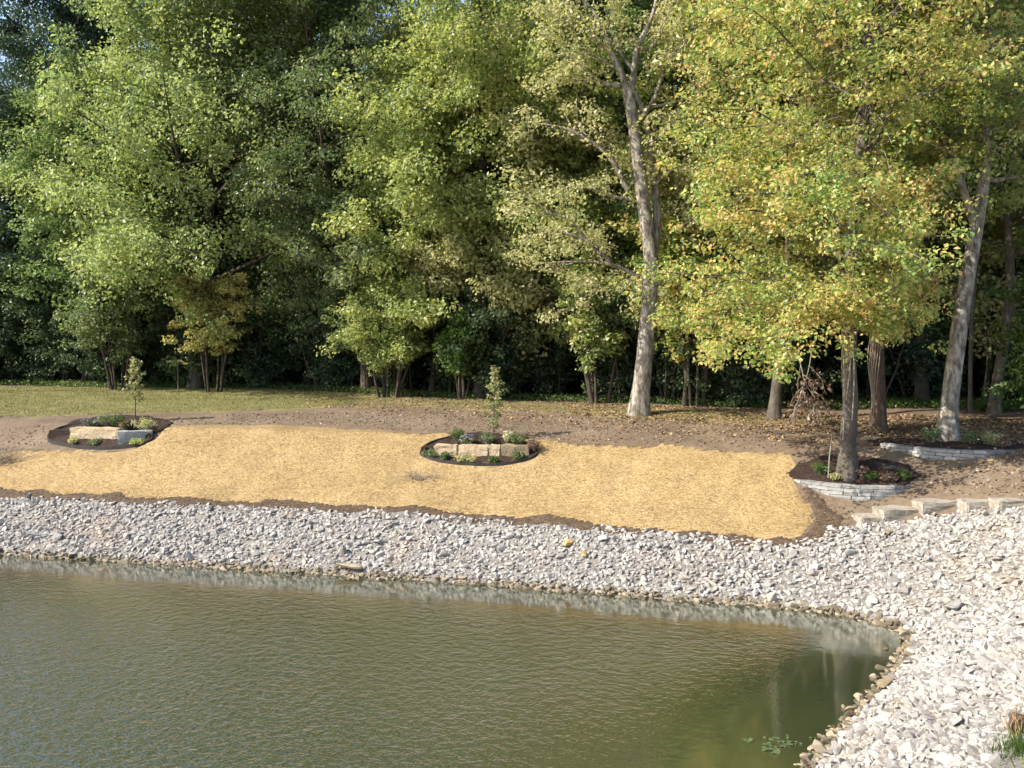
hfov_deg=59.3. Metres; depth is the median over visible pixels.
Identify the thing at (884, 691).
riprap stone
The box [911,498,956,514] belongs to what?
stone block
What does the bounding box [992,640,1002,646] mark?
riprap stone
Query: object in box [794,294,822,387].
underwood bush
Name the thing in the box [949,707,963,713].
riprap stone
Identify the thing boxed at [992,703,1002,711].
riprap stone
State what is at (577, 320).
bush
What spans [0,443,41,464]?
dry brush
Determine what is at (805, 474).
planting bed
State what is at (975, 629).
riprap stone
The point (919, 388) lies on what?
straight tree
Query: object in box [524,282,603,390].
underwood bush
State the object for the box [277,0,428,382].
woodland tree
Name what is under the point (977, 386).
underwood bush
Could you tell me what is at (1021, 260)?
tree
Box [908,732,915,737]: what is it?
riprap stone
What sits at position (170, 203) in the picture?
tree
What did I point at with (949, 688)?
riprap stone
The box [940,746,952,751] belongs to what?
riprap stone
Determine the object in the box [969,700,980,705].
riprap stone
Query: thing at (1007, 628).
riprap stone
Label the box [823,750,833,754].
riprap stone
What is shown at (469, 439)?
bedding plant
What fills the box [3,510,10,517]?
riprap stone
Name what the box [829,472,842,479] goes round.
bedding plant
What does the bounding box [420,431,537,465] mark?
planting bed
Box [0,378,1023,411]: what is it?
undergrowth
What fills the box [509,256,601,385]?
underwood bush
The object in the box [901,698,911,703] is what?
riprap stone
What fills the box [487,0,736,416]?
pale tree
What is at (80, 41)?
woodland tree
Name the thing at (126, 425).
bedding plant
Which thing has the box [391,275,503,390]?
underwood bush
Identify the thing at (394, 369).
sapling
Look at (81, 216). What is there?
tree
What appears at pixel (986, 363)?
sapling
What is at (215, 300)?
bush
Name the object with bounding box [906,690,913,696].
riprap stone
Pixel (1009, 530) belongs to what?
riprap stone
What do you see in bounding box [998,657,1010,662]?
riprap stone
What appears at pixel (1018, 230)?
thin tree
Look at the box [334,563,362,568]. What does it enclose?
riprap stone
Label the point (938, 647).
riprap stone
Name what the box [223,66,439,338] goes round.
tree
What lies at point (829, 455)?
stake
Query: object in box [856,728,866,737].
riprap stone
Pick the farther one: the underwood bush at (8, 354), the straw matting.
the underwood bush at (8, 354)
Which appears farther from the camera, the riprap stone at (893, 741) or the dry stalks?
the riprap stone at (893, 741)
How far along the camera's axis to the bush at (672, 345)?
35.45 m
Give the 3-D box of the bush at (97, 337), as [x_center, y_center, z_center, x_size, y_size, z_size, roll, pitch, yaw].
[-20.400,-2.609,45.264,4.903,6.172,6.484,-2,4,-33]
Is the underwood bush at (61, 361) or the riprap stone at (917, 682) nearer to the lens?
the riprap stone at (917, 682)
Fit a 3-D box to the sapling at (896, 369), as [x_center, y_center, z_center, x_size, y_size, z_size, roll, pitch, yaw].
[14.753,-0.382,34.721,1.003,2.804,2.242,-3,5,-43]
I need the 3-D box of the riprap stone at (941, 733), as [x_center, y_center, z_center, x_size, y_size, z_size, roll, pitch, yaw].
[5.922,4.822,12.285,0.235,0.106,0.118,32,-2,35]
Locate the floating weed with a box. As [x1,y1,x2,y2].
[743,734,815,753]
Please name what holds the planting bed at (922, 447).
on the ground at (803, 453)
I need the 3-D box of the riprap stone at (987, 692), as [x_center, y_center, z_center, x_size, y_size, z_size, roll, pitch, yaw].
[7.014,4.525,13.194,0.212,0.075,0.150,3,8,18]
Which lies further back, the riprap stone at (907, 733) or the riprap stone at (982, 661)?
the riprap stone at (982, 661)
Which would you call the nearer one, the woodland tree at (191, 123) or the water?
the water
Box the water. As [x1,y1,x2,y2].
[0,554,904,767]
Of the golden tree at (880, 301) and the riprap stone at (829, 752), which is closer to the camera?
the riprap stone at (829, 752)
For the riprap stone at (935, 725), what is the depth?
12.77 m
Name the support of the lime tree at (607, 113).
on the ground at (803, 453)
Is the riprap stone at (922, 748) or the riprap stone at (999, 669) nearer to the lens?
the riprap stone at (922, 748)
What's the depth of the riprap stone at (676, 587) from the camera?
21.97 m
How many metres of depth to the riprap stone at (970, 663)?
15.29 m
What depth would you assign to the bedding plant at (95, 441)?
31.36 m
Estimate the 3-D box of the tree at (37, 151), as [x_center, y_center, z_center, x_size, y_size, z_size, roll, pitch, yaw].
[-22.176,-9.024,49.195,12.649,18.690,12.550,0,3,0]
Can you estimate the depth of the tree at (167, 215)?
45.62 m
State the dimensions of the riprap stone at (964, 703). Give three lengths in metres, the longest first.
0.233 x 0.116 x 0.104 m
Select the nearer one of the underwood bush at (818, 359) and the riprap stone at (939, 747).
the riprap stone at (939, 747)
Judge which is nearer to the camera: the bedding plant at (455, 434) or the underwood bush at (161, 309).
the bedding plant at (455, 434)
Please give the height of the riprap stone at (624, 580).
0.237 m
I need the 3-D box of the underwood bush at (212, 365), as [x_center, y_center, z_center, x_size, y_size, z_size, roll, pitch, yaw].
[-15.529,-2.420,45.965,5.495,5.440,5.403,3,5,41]
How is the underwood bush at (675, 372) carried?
on the ground at (803, 453)
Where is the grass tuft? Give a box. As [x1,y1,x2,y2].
[981,721,1023,767]
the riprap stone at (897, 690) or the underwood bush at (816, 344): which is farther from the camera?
the underwood bush at (816, 344)
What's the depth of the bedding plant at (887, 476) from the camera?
24.62 m
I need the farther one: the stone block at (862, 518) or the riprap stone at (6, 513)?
the riprap stone at (6, 513)
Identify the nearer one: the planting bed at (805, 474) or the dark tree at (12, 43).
the planting bed at (805, 474)
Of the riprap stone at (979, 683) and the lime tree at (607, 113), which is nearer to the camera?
the riprap stone at (979, 683)
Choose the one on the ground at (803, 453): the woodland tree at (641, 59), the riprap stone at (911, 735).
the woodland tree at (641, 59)
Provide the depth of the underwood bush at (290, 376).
48.94 m
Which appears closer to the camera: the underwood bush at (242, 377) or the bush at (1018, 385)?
the bush at (1018, 385)
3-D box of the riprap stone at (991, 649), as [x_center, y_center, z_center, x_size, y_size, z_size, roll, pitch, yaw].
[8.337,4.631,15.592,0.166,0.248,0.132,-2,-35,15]
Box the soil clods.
[1,411,1023,524]
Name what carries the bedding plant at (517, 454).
in the planting bed at (499, 446)
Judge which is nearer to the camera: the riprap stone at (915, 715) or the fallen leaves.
the riprap stone at (915, 715)
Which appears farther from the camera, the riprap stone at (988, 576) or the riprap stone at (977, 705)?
the riprap stone at (988, 576)
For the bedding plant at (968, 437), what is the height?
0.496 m
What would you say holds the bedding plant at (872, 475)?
in the planting bed at (805, 474)
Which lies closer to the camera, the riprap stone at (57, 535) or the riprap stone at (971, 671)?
the riprap stone at (971, 671)
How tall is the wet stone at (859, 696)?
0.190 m
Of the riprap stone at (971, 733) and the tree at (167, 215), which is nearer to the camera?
the riprap stone at (971, 733)
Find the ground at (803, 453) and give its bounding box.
[0,359,1023,547]
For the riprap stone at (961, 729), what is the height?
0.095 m
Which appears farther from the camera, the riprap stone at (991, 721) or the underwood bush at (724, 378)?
the underwood bush at (724, 378)
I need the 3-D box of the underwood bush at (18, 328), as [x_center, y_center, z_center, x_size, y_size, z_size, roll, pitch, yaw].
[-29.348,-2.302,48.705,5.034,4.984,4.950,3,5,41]
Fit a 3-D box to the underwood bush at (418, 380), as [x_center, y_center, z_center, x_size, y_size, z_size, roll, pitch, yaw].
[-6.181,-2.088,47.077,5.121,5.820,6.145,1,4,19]
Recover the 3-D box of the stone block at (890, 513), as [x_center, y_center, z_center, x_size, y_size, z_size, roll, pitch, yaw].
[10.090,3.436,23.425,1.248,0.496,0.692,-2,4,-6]
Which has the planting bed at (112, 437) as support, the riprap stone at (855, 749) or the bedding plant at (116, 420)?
the bedding plant at (116, 420)
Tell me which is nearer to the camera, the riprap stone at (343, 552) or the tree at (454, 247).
the riprap stone at (343, 552)
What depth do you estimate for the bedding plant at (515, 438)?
28.57 m
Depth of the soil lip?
25.65 m
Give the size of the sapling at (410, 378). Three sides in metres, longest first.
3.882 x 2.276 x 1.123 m
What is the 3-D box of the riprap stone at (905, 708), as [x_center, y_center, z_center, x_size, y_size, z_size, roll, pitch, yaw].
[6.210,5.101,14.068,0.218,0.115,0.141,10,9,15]
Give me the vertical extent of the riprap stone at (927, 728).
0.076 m
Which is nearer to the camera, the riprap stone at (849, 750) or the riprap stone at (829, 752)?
the riprap stone at (849, 750)
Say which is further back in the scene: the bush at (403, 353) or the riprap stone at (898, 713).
the bush at (403, 353)
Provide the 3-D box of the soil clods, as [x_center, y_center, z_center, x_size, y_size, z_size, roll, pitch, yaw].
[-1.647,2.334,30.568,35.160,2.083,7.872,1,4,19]
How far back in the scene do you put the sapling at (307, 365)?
44.17 m
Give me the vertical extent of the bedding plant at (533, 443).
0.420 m
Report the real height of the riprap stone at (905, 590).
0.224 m
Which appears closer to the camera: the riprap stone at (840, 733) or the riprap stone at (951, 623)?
the riprap stone at (840, 733)
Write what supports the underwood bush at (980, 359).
on the ground at (803, 453)
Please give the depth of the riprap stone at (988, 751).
11.15 m
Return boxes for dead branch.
[781,350,840,426]
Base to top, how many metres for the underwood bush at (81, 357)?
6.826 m
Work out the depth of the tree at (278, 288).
44.80 m
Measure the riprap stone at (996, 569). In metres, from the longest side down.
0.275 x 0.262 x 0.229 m
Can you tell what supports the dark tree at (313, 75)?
on the ground at (803, 453)
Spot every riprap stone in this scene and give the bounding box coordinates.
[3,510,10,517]
[52,532,62,540]
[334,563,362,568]
[340,545,346,556]
[473,527,486,532]
[564,539,572,545]
[621,577,627,584]
[673,584,680,590]
[674,535,682,541]
[752,544,762,551]
[765,581,772,588]
[765,592,776,601]
[806,567,815,574]
[808,563,821,570]
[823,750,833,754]
[833,747,841,754]
[838,730,846,735]
[844,730,854,737]
[845,549,855,555]
[845,746,852,753]
[852,747,861,752]
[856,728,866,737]
[866,594,877,603]
[868,713,890,725]
[869,749,879,758]
[871,724,880,731]
[873,720,883,725]
[875,731,884,739]
[877,676,893,688]
[878,571,887,579]
[880,689,893,695]
[887,576,900,581]
[887,581,895,589]
[887,728,899,732]
[889,745,896,751]
[890,737,901,744]
[892,688,901,694]
[893,710,902,718]
[896,739,906,744]
[901,587,910,594]
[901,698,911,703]
[902,706,911,711]
[903,624,912,629]
[904,730,915,737]
[906,646,916,651]
[906,655,919,660]
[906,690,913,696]
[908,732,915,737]
[910,711,919,719]
[912,691,925,696]
[912,738,920,742]
[914,679,922,687]
[916,669,926,675]
[916,752,926,757]
[917,743,926,752]
[919,699,925,707]
[919,710,928,714]
[921,738,930,744]
[922,693,930,700]
[922,717,931,723]
[922,734,934,741]
[923,714,933,719]
[924,726,933,730]
[925,720,932,727]
[928,677,936,682]
[929,667,939,672]
[930,693,941,700]
[932,722,942,729]
[934,645,945,650]
[935,743,943,750]
[938,664,950,672]
[938,730,948,738]
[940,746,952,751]
[942,596,954,603]
[942,684,955,694]
[942,703,953,709]
[944,696,956,703]
[945,599,961,608]
[945,669,955,672]
[948,621,957,626]
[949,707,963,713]
[951,716,963,725]
[954,611,964,614]
[957,686,969,691]
[957,727,969,734]
[960,693,972,699]
[960,700,968,707]
[962,669,974,675]
[965,661,976,666]
[967,739,978,745]
[967,744,977,755]
[968,730,981,735]
[968,733,980,739]
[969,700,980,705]
[970,706,988,713]
[973,627,981,633]
[973,640,983,647]
[975,681,987,686]
[975,703,986,707]
[977,628,988,633]
[977,654,995,668]
[981,721,992,725]
[981,747,993,754]
[982,690,993,695]
[982,728,991,732]
[983,601,992,607]
[983,641,987,649]
[984,573,991,580]
[986,636,998,641]
[986,718,994,727]
[987,645,998,654]
[989,690,998,697]
[990,565,1001,572]
[992,602,998,607]
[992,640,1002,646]
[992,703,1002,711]
[994,607,1005,612]
[995,667,1005,672]
[997,633,1008,637]
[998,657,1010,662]
[998,719,1007,727]
[1001,673,1009,679]
[1001,709,1011,716]
[1002,624,1015,633]
[1004,528,1013,534]
[1008,712,1023,733]
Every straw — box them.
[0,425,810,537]
[393,470,445,480]
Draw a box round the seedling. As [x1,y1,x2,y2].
[168,360,187,390]
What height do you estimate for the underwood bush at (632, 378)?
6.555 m
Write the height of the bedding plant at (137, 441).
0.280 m
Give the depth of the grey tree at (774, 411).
30.81 m
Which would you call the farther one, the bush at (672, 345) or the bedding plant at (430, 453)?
the bush at (672, 345)
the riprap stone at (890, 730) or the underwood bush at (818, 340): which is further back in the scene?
the underwood bush at (818, 340)
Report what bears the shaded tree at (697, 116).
on the ground at (803, 453)
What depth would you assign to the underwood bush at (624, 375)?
37.81 m
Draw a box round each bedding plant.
[67,437,79,443]
[80,417,99,426]
[86,438,100,444]
[95,415,113,425]
[109,414,126,426]
[118,420,133,429]
[129,437,144,444]
[130,416,156,429]
[421,448,437,456]
[439,451,451,459]
[447,426,465,442]
[454,453,477,461]
[459,433,474,443]
[479,431,495,443]
[487,455,499,462]
[501,430,513,442]
[508,431,526,443]
[512,450,526,459]
[526,438,542,450]
[811,462,832,474]
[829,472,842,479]
[855,464,869,477]
[864,471,878,479]
[878,471,899,481]
[897,469,911,479]
[919,425,942,441]
[956,429,985,444]
[979,429,1003,445]
[993,435,1014,446]
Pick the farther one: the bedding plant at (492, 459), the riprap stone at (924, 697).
the bedding plant at (492, 459)
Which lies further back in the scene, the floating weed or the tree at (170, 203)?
the tree at (170, 203)
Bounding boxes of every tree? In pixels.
[0,0,146,377]
[0,0,174,379]
[0,0,392,388]
[0,44,198,382]
[0,68,95,379]
[0,89,55,326]
[44,10,159,176]
[52,170,173,382]
[76,145,239,343]
[119,84,276,381]
[122,356,146,419]
[136,19,262,276]
[160,0,472,392]
[195,79,367,384]
[217,18,336,291]
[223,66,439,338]
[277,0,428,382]
[286,157,426,387]
[311,19,532,393]
[316,0,623,398]
[383,5,620,359]
[385,1,514,385]
[408,0,691,393]
[482,365,507,439]
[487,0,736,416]
[497,100,665,394]
[516,0,693,390]
[548,0,843,400]
[577,95,744,400]
[595,0,888,363]
[595,128,755,405]
[601,0,1023,482]
[617,15,757,392]
[654,0,840,397]
[671,0,889,419]
[722,0,1023,431]
[801,0,1018,394]
[813,0,1023,441]
[815,17,1022,401]
[842,150,1003,361]
[880,0,1023,413]
[885,3,1023,399]
[894,22,1023,412]
[894,54,1023,393]
[1000,138,1023,275]
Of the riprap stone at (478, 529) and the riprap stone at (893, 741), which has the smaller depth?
the riprap stone at (893, 741)
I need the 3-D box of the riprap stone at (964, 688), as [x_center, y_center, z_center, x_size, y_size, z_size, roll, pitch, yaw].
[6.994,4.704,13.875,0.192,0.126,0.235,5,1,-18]
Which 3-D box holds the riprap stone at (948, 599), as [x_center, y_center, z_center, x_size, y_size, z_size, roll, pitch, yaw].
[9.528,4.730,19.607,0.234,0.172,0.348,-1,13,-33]
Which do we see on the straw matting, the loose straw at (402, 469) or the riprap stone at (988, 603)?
the loose straw at (402, 469)
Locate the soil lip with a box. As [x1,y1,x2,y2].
[0,486,843,547]
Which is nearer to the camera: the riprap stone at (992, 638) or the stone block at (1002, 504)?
the riprap stone at (992, 638)
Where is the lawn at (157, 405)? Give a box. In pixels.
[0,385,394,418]
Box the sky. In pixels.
[0,0,675,89]
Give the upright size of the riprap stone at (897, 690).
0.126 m
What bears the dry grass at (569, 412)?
on the ground at (803, 453)
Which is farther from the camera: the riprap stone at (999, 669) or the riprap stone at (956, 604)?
the riprap stone at (956, 604)
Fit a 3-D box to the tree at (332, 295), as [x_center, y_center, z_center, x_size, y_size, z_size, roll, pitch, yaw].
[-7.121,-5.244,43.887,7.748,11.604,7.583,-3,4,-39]
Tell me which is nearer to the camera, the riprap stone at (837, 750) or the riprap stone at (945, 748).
the riprap stone at (945, 748)
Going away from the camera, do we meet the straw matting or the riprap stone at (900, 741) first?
the riprap stone at (900, 741)
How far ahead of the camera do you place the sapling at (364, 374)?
42.86 m
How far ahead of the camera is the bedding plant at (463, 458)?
28.08 m
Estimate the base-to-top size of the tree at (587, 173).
13.264 m
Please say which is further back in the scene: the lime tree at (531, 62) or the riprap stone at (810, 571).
the lime tree at (531, 62)
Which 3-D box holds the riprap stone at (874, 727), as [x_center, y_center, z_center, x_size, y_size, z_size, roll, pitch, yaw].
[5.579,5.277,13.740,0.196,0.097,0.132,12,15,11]
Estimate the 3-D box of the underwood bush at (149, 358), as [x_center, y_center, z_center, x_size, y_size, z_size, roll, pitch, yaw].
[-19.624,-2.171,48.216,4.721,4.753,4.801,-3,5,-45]
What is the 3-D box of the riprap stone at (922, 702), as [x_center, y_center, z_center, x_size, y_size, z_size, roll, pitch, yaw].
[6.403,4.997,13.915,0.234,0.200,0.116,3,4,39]
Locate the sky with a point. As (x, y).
(10, 2)
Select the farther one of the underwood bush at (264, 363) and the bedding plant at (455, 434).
the underwood bush at (264, 363)
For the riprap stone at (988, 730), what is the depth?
11.87 m
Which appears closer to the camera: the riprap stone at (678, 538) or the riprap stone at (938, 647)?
the riprap stone at (938, 647)
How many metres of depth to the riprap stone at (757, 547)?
22.95 m
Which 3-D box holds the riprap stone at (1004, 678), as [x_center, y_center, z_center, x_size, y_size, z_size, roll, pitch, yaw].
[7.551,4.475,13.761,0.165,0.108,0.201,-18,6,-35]
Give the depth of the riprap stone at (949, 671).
15.26 m
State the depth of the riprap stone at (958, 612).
18.84 m
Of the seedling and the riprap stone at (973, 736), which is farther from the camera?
the seedling
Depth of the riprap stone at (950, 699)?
13.56 m
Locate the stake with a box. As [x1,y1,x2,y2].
[828,433,832,477]
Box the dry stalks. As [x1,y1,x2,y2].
[999,699,1023,736]
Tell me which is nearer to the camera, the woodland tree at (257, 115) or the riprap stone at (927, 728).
the riprap stone at (927, 728)
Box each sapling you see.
[287,341,319,390]
[338,312,366,392]
[377,330,395,390]
[409,362,411,391]
[663,333,677,403]
[884,339,927,396]
[968,325,1010,403]
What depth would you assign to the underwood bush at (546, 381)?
40.38 m
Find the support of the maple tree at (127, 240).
on the ground at (803, 453)
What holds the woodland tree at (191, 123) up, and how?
on the ground at (803, 453)
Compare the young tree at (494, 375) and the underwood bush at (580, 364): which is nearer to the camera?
the young tree at (494, 375)
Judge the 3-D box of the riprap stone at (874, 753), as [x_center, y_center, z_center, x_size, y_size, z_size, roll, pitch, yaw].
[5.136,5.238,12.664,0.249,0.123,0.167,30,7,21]
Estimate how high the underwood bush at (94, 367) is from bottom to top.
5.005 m
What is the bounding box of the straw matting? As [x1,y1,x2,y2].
[0,425,812,538]
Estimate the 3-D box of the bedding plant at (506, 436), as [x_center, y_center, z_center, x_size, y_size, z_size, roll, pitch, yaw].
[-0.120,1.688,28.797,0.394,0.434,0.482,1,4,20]
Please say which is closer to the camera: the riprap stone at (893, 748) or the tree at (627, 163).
the riprap stone at (893, 748)
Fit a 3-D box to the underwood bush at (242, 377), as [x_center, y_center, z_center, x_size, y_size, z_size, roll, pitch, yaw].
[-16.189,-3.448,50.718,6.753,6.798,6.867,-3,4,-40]
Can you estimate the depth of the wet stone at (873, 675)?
16.83 m
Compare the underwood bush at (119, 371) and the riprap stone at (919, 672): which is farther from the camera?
the underwood bush at (119, 371)
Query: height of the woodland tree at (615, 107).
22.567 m
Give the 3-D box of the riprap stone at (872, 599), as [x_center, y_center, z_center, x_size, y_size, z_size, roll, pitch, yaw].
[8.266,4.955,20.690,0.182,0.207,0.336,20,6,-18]
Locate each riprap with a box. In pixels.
[0,493,1023,767]
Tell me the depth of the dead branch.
30.46 m
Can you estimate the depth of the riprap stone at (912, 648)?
17.94 m
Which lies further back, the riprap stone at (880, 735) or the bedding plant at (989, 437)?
the bedding plant at (989, 437)
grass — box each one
[344,397,868,426]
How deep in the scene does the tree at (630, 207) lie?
36.71 m
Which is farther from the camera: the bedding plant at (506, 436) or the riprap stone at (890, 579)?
the bedding plant at (506, 436)
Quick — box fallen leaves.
[300,391,1023,472]
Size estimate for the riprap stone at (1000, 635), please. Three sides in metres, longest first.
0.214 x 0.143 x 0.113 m
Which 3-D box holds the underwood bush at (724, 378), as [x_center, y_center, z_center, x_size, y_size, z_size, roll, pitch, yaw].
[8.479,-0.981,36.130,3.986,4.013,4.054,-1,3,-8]
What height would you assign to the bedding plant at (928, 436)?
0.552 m
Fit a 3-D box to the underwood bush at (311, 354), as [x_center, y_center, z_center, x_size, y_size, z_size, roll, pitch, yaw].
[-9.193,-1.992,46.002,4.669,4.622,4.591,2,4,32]
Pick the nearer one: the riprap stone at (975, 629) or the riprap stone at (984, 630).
the riprap stone at (984, 630)
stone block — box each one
[851,513,881,525]
[872,505,918,522]
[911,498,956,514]
[956,498,988,511]
[988,497,1023,510]
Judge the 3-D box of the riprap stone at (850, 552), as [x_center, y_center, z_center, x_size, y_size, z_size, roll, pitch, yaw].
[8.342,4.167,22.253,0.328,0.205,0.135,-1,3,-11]
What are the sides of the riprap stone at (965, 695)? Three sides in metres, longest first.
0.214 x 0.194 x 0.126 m
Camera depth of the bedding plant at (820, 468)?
25.32 m
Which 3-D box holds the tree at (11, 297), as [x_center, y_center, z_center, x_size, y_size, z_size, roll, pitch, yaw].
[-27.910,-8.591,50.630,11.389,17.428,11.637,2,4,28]
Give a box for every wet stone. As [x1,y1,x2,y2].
[853,693,864,700]
[869,673,877,678]
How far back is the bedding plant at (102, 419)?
32.28 m
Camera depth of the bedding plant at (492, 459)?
27.89 m
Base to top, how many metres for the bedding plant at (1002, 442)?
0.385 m
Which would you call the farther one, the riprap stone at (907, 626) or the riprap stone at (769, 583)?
the riprap stone at (769, 583)
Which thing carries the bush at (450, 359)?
on the ground at (803, 453)
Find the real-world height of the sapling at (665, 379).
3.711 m
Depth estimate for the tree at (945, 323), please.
36.79 m
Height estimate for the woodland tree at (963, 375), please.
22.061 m
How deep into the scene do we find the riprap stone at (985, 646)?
15.78 m
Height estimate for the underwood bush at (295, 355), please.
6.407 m
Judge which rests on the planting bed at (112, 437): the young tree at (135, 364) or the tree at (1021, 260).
the young tree at (135, 364)
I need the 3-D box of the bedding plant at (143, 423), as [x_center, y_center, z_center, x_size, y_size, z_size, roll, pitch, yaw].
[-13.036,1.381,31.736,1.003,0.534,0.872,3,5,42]
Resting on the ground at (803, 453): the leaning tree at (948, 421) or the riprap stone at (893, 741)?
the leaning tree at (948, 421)
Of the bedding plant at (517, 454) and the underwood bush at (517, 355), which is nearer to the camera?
the bedding plant at (517, 454)
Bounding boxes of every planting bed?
[47,415,172,449]
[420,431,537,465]
[786,454,930,500]
[867,435,1023,459]
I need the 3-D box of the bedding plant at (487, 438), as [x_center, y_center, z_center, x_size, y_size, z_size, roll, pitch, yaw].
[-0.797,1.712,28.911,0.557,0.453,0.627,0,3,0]
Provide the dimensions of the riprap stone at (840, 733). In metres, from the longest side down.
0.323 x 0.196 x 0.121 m
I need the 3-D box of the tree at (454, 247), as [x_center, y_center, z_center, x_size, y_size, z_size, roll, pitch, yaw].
[-0.791,-8.041,41.163,11.136,17.781,11.211,0,3,0]
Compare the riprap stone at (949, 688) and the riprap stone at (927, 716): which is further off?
the riprap stone at (949, 688)
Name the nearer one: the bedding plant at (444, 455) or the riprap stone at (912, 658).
the riprap stone at (912, 658)
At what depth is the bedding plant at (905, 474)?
24.51 m
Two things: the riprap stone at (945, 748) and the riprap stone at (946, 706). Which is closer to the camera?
the riprap stone at (945, 748)
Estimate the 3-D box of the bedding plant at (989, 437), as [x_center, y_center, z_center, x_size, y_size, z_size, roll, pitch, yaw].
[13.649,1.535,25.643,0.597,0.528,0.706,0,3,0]
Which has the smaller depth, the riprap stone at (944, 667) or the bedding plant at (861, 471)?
the riprap stone at (944, 667)
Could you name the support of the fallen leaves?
on the ground at (803, 453)
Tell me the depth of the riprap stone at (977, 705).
12.88 m
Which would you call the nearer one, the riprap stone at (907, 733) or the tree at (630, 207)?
the riprap stone at (907, 733)
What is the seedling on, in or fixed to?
on the ground at (803, 453)
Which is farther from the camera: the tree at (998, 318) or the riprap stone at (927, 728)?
the tree at (998, 318)
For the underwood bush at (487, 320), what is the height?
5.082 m
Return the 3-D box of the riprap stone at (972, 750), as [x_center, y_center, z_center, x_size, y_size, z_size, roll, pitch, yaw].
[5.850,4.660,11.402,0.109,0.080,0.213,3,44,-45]
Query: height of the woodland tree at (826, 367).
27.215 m
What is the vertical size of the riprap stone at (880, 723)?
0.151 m
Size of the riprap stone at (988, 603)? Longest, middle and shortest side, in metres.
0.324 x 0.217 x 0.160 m
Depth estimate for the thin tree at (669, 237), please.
34.91 m
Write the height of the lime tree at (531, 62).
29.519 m
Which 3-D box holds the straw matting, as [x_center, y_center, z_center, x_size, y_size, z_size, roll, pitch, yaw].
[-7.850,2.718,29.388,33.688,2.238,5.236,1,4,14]
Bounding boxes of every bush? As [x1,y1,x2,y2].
[0,284,85,382]
[0,301,26,376]
[0,312,46,382]
[0,323,62,378]
[33,286,120,378]
[52,273,162,389]
[54,294,120,385]
[80,295,171,384]
[102,312,173,383]
[125,277,247,387]
[160,259,265,391]
[160,288,262,386]
[169,292,259,379]
[207,294,316,388]
[255,316,308,380]
[274,304,357,386]
[282,295,359,380]
[287,301,378,389]
[314,274,437,397]
[352,301,430,385]
[357,328,432,392]
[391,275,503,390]
[411,294,489,395]
[431,309,496,399]
[446,286,562,399]
[453,307,543,397]
[490,289,563,391]
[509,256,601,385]
[512,305,585,396]
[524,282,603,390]
[534,250,642,403]
[569,273,683,401]
[579,270,692,396]
[624,287,715,403]
[635,254,739,406]
[676,315,775,406]
[678,275,825,400]
[725,289,841,404]
[751,326,836,396]
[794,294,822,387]
[804,257,949,397]
[813,286,857,388]
[818,271,981,399]
[893,320,1001,383]
[935,260,1023,400]
[973,307,1017,391]
[980,271,1023,408]
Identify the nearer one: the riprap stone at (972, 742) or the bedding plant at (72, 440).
the riprap stone at (972, 742)
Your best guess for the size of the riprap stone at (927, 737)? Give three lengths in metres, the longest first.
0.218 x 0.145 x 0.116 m

